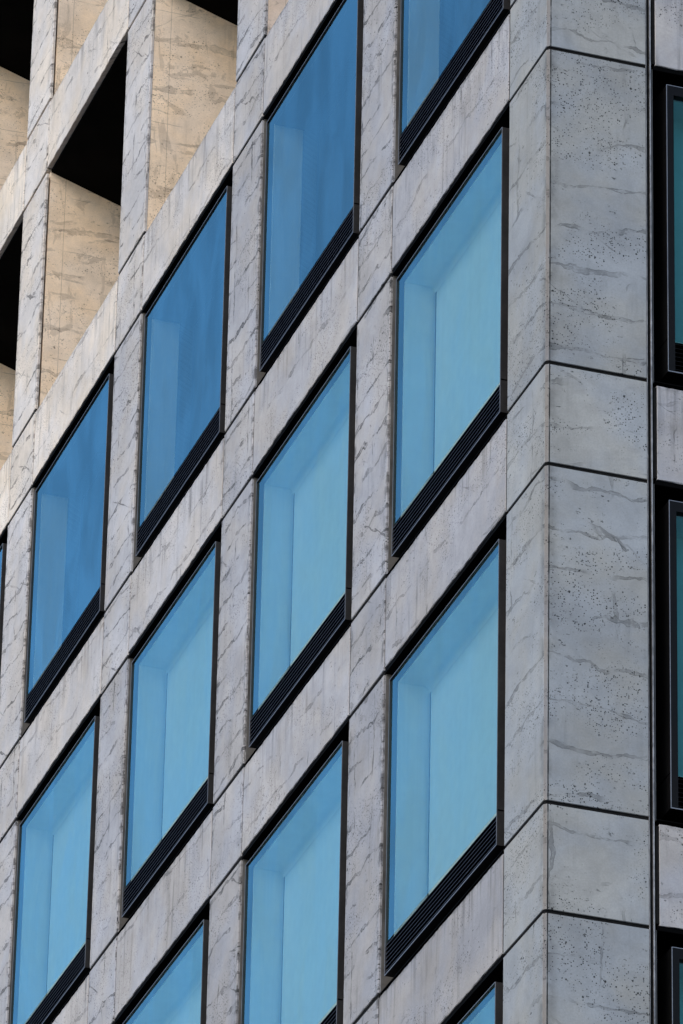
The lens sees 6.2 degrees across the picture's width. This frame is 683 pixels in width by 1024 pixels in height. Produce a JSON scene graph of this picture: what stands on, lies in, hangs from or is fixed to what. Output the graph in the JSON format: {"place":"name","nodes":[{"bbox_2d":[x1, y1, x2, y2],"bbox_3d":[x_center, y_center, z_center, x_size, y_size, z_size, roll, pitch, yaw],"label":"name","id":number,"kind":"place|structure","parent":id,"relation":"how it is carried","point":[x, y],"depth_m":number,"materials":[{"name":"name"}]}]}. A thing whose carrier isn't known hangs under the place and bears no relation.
{"place":"outdoors","nodes":[
{"label":"outdoors","id":0,"kind":"place"},
{"bbox_2d":[0,0,682,1023],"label":"office building","id":1,"kind":"structure","parent":0,"point":[340,510],"depth_m":51.95,"materials":[{"name":"grey stone"}]},
{"bbox_2d":[0,543,6,677],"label":"window","id":2,"kind":"structure","parent":1,"relation":"in","point":[3,549],"depth_m":62.70,"materials":[{"name":"glass"}]},
{"bbox_2d":[10,716,99,1023],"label":"window","id":3,"kind":"structure","parent":1,"relation":"in","point":[55,866],"depth_m":59.42,"materials":[{"name":"glass"}]},
{"bbox_2d":[24,374,113,723],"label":"window","id":4,"kind":"structure","parent":1,"relation":"in","point":[65,590],"depth_m":61.17,"materials":[{"name":"glass"}]},
{"bbox_2d":[123,919,208,1023],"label":"window","id":5,"kind":"structure","parent":1,"relation":"in","point":[178,995],"depth_m":54.50,"materials":[{"name":"glass"}]},
{"bbox_2d":[122,541,220,917],"bbox_3d":[-1.292,1.954,55.622,0.472,2.518,2.500,10,-29,-16],"label":"window","id":6,"kind":"structure","parent":1,"relation":"in","point":[172,718],"depth_m":56.36,"materials":[{"name":"glass"}]},
{"bbox_2d":[136,186,231,556],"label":"window","id":7,"kind":"structure","parent":1,"relation":"in","point":[167,469],"depth_m":58.39,"materials":[{"name":"glass"}]},
{"bbox_2d":[241,741,348,1023],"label":"window","id":8,"kind":"structure","parent":1,"relation":"in","point":[295,898],"depth_m":51.69,"materials":[{"name":"glass"}]},
{"bbox_2d":[249,346,356,747],"bbox_3d":[-0.126,0.341,52.568,0.472,2.518,2.500,10,-29,-16],"label":"window","id":9,"kind":"structure","parent":1,"relation":"in","point":[303,551],"depth_m":53.28,"materials":[{"name":"glass"}]},
{"bbox_2d":[260,0,363,372],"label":"window","id":10,"kind":"structure","parent":1,"relation":"in","point":[292,281],"depth_m":55.37,"materials":[{"name":"glass"}]},
{"bbox_2d":[384,539,505,976],"bbox_3d":[0.972,1.901,47.813,0.472,2.518,2.500,10,-29,-16],"label":"window","id":11,"kind":"structure","parent":1,"relation":"in","point":[446,789],"depth_m":48.46,"materials":[{"name":"glass"}]},
{"bbox_2d":[391,127,509,557],"bbox_3d":[1.039,-1.271,49.514,0.472,2.518,2.500,10,-29,-16],"label":"window","id":12,"kind":"structure","parent":1,"relation":"in","point":[451,379],"depth_m":50.17,"materials":[{"name":"glass"}]},
{"bbox_2d":[398,0,511,165],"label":"window","id":13,"kind":"structure","parent":1,"relation":"in","point":[431,71],"depth_m":52.03,"materials":[{"name":"glass"}]},
{"bbox_2d":[458,982,502,1023],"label":"window","id":14,"kind":"structure","parent":1,"relation":"in","point":[488,1009],"depth_m":45.93,"materials":[{"name":"glass"}]},
{"bbox_2d":[653,84,682,385],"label":"window","id":15,"kind":"structure","parent":1,"relation":"in","point":[668,106],"depth_m":47.90,"materials":[{"name":"black metal"}]},
{"bbox_2d":[655,500,682,822],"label":"window","id":16,"kind":"structure","parent":1,"relation":"in","point":[669,520],"depth_m":46.20,"materials":[{"name":"black metal"}]},
{"bbox_2d":[657,947,682,1023],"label":"window","id":17,"kind":"structure","parent":1,"relation":"in","point":[670,967],"depth_m":44.96,"materials":[{"name":"black metal"}]}
]}

